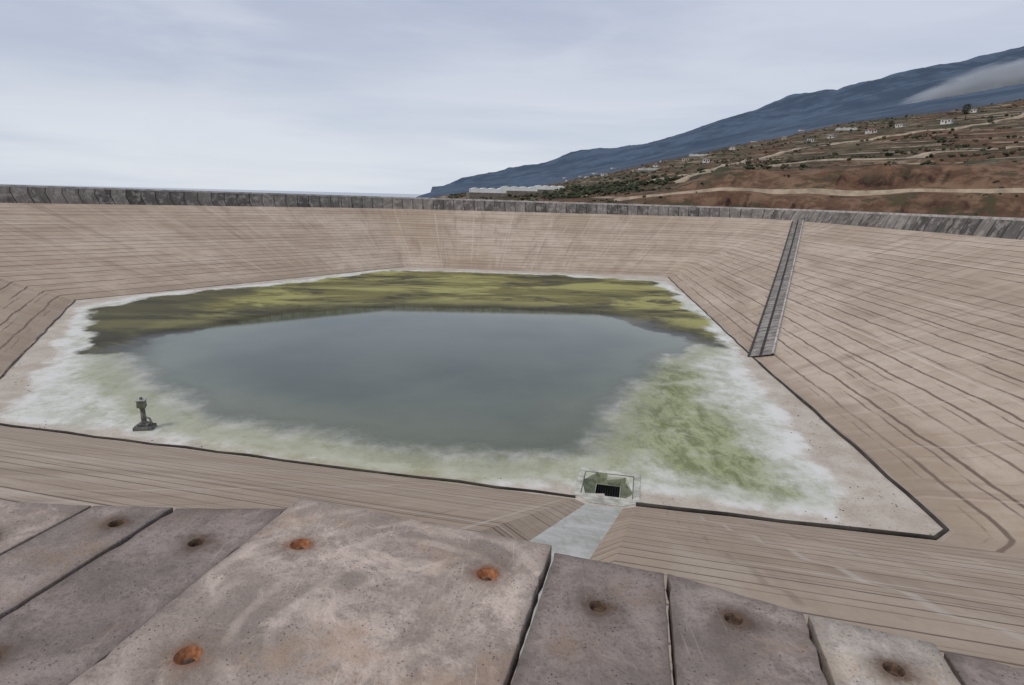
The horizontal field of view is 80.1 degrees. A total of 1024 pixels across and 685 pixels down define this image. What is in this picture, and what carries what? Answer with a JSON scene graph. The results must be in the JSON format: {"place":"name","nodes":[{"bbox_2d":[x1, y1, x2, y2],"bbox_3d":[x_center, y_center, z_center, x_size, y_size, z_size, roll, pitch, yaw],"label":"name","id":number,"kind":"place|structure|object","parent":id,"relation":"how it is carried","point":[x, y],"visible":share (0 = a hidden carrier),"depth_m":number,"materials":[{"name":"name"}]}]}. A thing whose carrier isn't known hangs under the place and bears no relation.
{"place":"outdoors","nodes":[
{"label":"outdoors","id":0,"kind":"place"},
{"bbox_2d":[132,397,156,430],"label":"intake tower","id":1,"kind":"structure","parent":0,"point":[144,424],"depth_m":38.27,"materials":[{"name":"concrete"}]},
{"bbox_2d":[6,184,422,196],"bbox_3d":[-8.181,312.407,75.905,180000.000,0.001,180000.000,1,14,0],"label":"sea","id":2,"kind":"structure","parent":0,"point":[348,193],"depth_m":57041.64,"materials":[{"name":"liquid"}]},
{"bbox_2d":[131,306,691,451],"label":"pond water","id":3,"kind":"structure","parent":0,"point":[500,379],"depth_m":52.37,"materials":[{"name":"liquid"}]},
{"bbox_2d":[0,267,949,540],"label":"reservoir floor","id":4,"kind":"structure","parent":0,"point":[708,419],"depth_m":42.91,"materials":[{"name":"grey concrete"}]},
{"bbox_2d":[13,359,930,534],"bbox_3d":[-8.915,3.438,48.380,66.117,0.055,40.801,2,14,0],"label":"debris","id":5,"kind":"object","parent":4,"relation":"on","point":[500,478],"visible":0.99,"depth_m":36.10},
{"bbox_2d":[0,267,948,539],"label":"perimeter pipe","id":6,"kind":"object","parent":4,"relation":"on","point":[878,531],"visible":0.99,"depth_m":33.07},
{"bbox_2d":[573,467,642,506],"bbox_3d":[5.155,8.203,32.572,3.640,1.150,3.986,4,14,12],"label":"drain sump","id":7,"kind":"object","parent":4,"relation":"in","point":[616,492],"visible":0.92,"depth_m":32.98,"materials":[{"name":"grey concrete"}]},
{"bbox_2d":[0,203,1023,684],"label":"reservoir lining","id":8,"kind":"object","parent":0,"point":[898,357],"visible":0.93,"depth_m":48.32,"materials":[{"name":"concrete"}]},
{"bbox_2d":[747,220,803,356],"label":"access stairs","id":9,"kind":"structure","parent":8,"relation":"on","point":[772,327],"depth_m":78.70,"materials":[{"name":"concrete"}]},
{"bbox_2d":[0,0,1023,193],"label":"sky","id":10,"kind":"structure","parent":0,"point":[351,96],"materials":[{"name":"grey"}]},
{"bbox_2d":[0,184,1023,239],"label":"rim wall","id":11,"kind":"structure","parent":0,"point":[1002,227],"depth_m":123.63,"materials":[{"name":"concrete"}]},
{"bbox_2d":[0,501,90,555],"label":"concrete slab","id":12,"kind":"structure","parent":11,"relation":"on","point":[21,523],"depth_m":2.99,"materials":[{"name":"grey concrete"}]},
{"bbox_2d":[0,506,172,619],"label":"concrete slab","id":13,"kind":"structure","parent":11,"relation":"on","point":[33,568],"depth_m":2.74,"materials":[{"name":"grey concrete"}]},
{"bbox_2d":[108,520,124,526],"bbox_3d":[-1.924,0.899,2.968,0.071,0.038,0.071,2,14,0],"label":"bolt recess","id":14,"kind":"object","parent":13,"relation":"on","point":[115,523],"visible":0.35,"depth_m":2.99,"materials":[{"name":"concrete"}]},
{"bbox_2d":[0,508,286,684],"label":"concrete slab","id":15,"kind":"structure","parent":11,"relation":"on","point":[71,628],"depth_m":2.45,"materials":[{"name":"grey concrete"}]},
{"bbox_2d":[188,539,204,546],"bbox_3d":[-1.465,0.948,2.833,0.071,0.038,0.071,2,14,0],"label":"bolt recess","id":16,"kind":"object","parent":15,"relation":"on","point":[195,542],"visible":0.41,"depth_m":2.86,"materials":[{"name":"concrete"}]},
{"bbox_2d":[68,497,551,684],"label":"concrete slab","id":17,"kind":"structure","parent":11,"relation":"on","point":[348,595],"depth_m":2.37,"materials":[{"name":"grey concrete"}]},
{"bbox_2d":[173,646,202,664],"bbox_3d":[-1.129,1.109,2.129,0.091,0.038,0.091,2,14,0],"label":"bolt recess","id":18,"kind":"object","parent":17,"relation":"on","point":[187,655],"visible":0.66,"depth_m":2.15,"materials":[{"name":"metal"}]},
{"bbox_2d":[290,539,309,549],"bbox_3d":[-0.975,0.948,2.809,0.091,0.038,0.091,2,14,0],"label":"bolt recess","id":19,"kind":"object","parent":17,"relation":"on","point":[299,544],"visible":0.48,"depth_m":2.83,"materials":[{"name":"metal"}]},
{"bbox_2d":[477,568,497,580],"bbox_3d":[-0.107,1.016,2.624,0.091,0.038,0.091,2,14,0],"label":"bolt recess","id":20,"kind":"object","parent":17,"relation":"on","point":[486,574],"visible":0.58,"depth_m":2.65,"materials":[{"name":"metal"}]},
{"bbox_2d":[511,553,671,684],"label":"concrete slab","id":21,"kind":"structure","parent":11,"relation":"on","point":[572,638],"depth_m":2.32,"materials":[{"name":"grey concrete"}]},
{"bbox_2d":[589,601,606,611],"bbox_3d":[0.347,1.084,2.463,0.071,0.038,0.071,2,14,0],"label":"bolt recess","id":22,"kind":"object","parent":21,"relation":"on","point":[597,606],"visible":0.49,"depth_m":2.49,"materials":[{"name":"concrete"}]},
{"bbox_2d":[807,615,960,684],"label":"concrete slab","id":23,"kind":"structure","parent":11,"relation":"on","point":[849,654],"depth_m":2.22,"materials":[{"name":"grey concrete"}]},
{"bbox_2d":[882,662,905,676],"bbox_3d":[1.350,1.175,2.160,0.071,0.038,0.071,2,14,0],"label":"bolt recess","id":24,"kind":"object","parent":23,"relation":"on","point":[893,669],"visible":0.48,"depth_m":2.18,"materials":[{"name":"concrete"}]},
{"bbox_2d":[418,46,1023,217],"bbox_3d":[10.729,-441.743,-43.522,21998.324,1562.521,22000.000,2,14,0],"label":"hillside","id":25,"kind":"structure","parent":0,"point":[981,82],"depth_m":561.88,"materials":[{"name":"brown soil"}]},
{"bbox_2d":[466,187,508,199],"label":"greenhouse","id":26,"kind":"object","parent":25,"relation":"on","point":[475,193],"visible":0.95,"depth_m":379.79,"materials":[{"name":"plastic"}]},
{"bbox_2d":[500,186,539,196],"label":"greenhouse","id":27,"kind":"object","parent":25,"relation":"on","point":[515,190],"visible":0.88,"depth_m":406.94,"materials":[{"name":"plastic"}]},
{"bbox_2d":[533,185,563,193],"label":"greenhouse","id":28,"kind":"object","parent":25,"relation":"on","point":[541,189],"visible":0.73,"depth_m":444.87,"materials":[{"name":"plastic"}]},
{"bbox_2d":[636,167,659,172],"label":"greenhouse","id":29,"kind":"object","parent":25,"relation":"on","point":[639,170],"visible":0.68,"depth_m":651.38,"materials":[{"name":"plastic"}]},
{"bbox_2d":[687,154,707,159],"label":"greenhouse","id":30,"kind":"object","parent":25,"relation":"on","point":[691,156],"visible":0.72,"depth_m":731.27,"materials":[{"name":"plastic"}]},
{"bbox_2d":[448,99,1023,214],"bbox_3d":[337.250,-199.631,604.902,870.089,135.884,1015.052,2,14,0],"label":"shrubs","id":31,"kind":"object","parent":25,"relation":"on","point":[604,189],"visible":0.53,"depth_m":360.10,"materials":[{"name":"green plant"}]},
{"bbox_2d":[833,127,857,132],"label":"greenhouse","id":32,"kind":"object","parent":25,"relation":"on","point":[842,129],"visible":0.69,"depth_m":636.72,"materials":[{"name":"plastic"}]},
{"bbox_2d":[865,130,876,133],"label":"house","id":33,"kind":"structure","parent":25,"relation":"on","point":[868,132],"depth_m":550.65,"materials":[{"name":"white paint"}]},
{"bbox_2d":[940,120,953,124],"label":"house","id":34,"kind":"structure","parent":25,"relation":"on","point":[947,122],"depth_m":530.41,"materials":[{"name":"white paint"}]},
{"bbox_2d":[962,103,972,119],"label":"tree","id":35,"kind":"object","parent":25,"relation":"on","point":[967,107],"visible":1,"depth_m":539.98,"materials":[{"name":"green plant"}]},
{"bbox_2d":[986,116,993,126],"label":"tree","id":36,"kind":"object","parent":25,"relation":"on","point":[991,120],"visible":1,"depth_m":455.64,"materials":[{"name":"green plant"}]},
{"bbox_2d":[666,574,827,684],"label":"concrete slab","id":37,"kind":"structure","parent":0,"point":[765,643],"depth_m":2.28,"materials":[{"name":"grey concrete"}]},
{"bbox_2d":[724,613,742,624],"bbox_3d":[0.871,1.107,2.404,0.071,0.038,0.071,2,14,0],"label":"bolt recess","id":38,"kind":"object","parent":37,"relation":"on","point":[733,619],"visible":0.55,"depth_m":2.43,"materials":[{"name":"concrete"}]},
{"bbox_2d":[614,187,1023,200],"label":"dirt road","id":39,"kind":"structure","parent":0,"point":[856,193],"depth_m":214.19,"materials":[{"name":"beige soil"}]},
{"bbox_2d":[625,115,1023,185],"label":"dirt road","id":40,"kind":"structure","parent":0,"point":[912,132],"depth_m":490.62,"materials":[{"name":"beige soil"}]},
{"bbox_2d":[672,146,1023,182],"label":"dirt road","id":41,"kind":"structure","parent":0,"point":[921,155],"depth_m":314.39,"materials":[{"name":"beige soil"}]},
{"bbox_2d":[944,652,1023,684],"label":"concrete slab","id":42,"kind":"structure","parent":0,"point":[966,670],"depth_m":2.17,"materials":[{"name":"grey concrete"}]}
]}

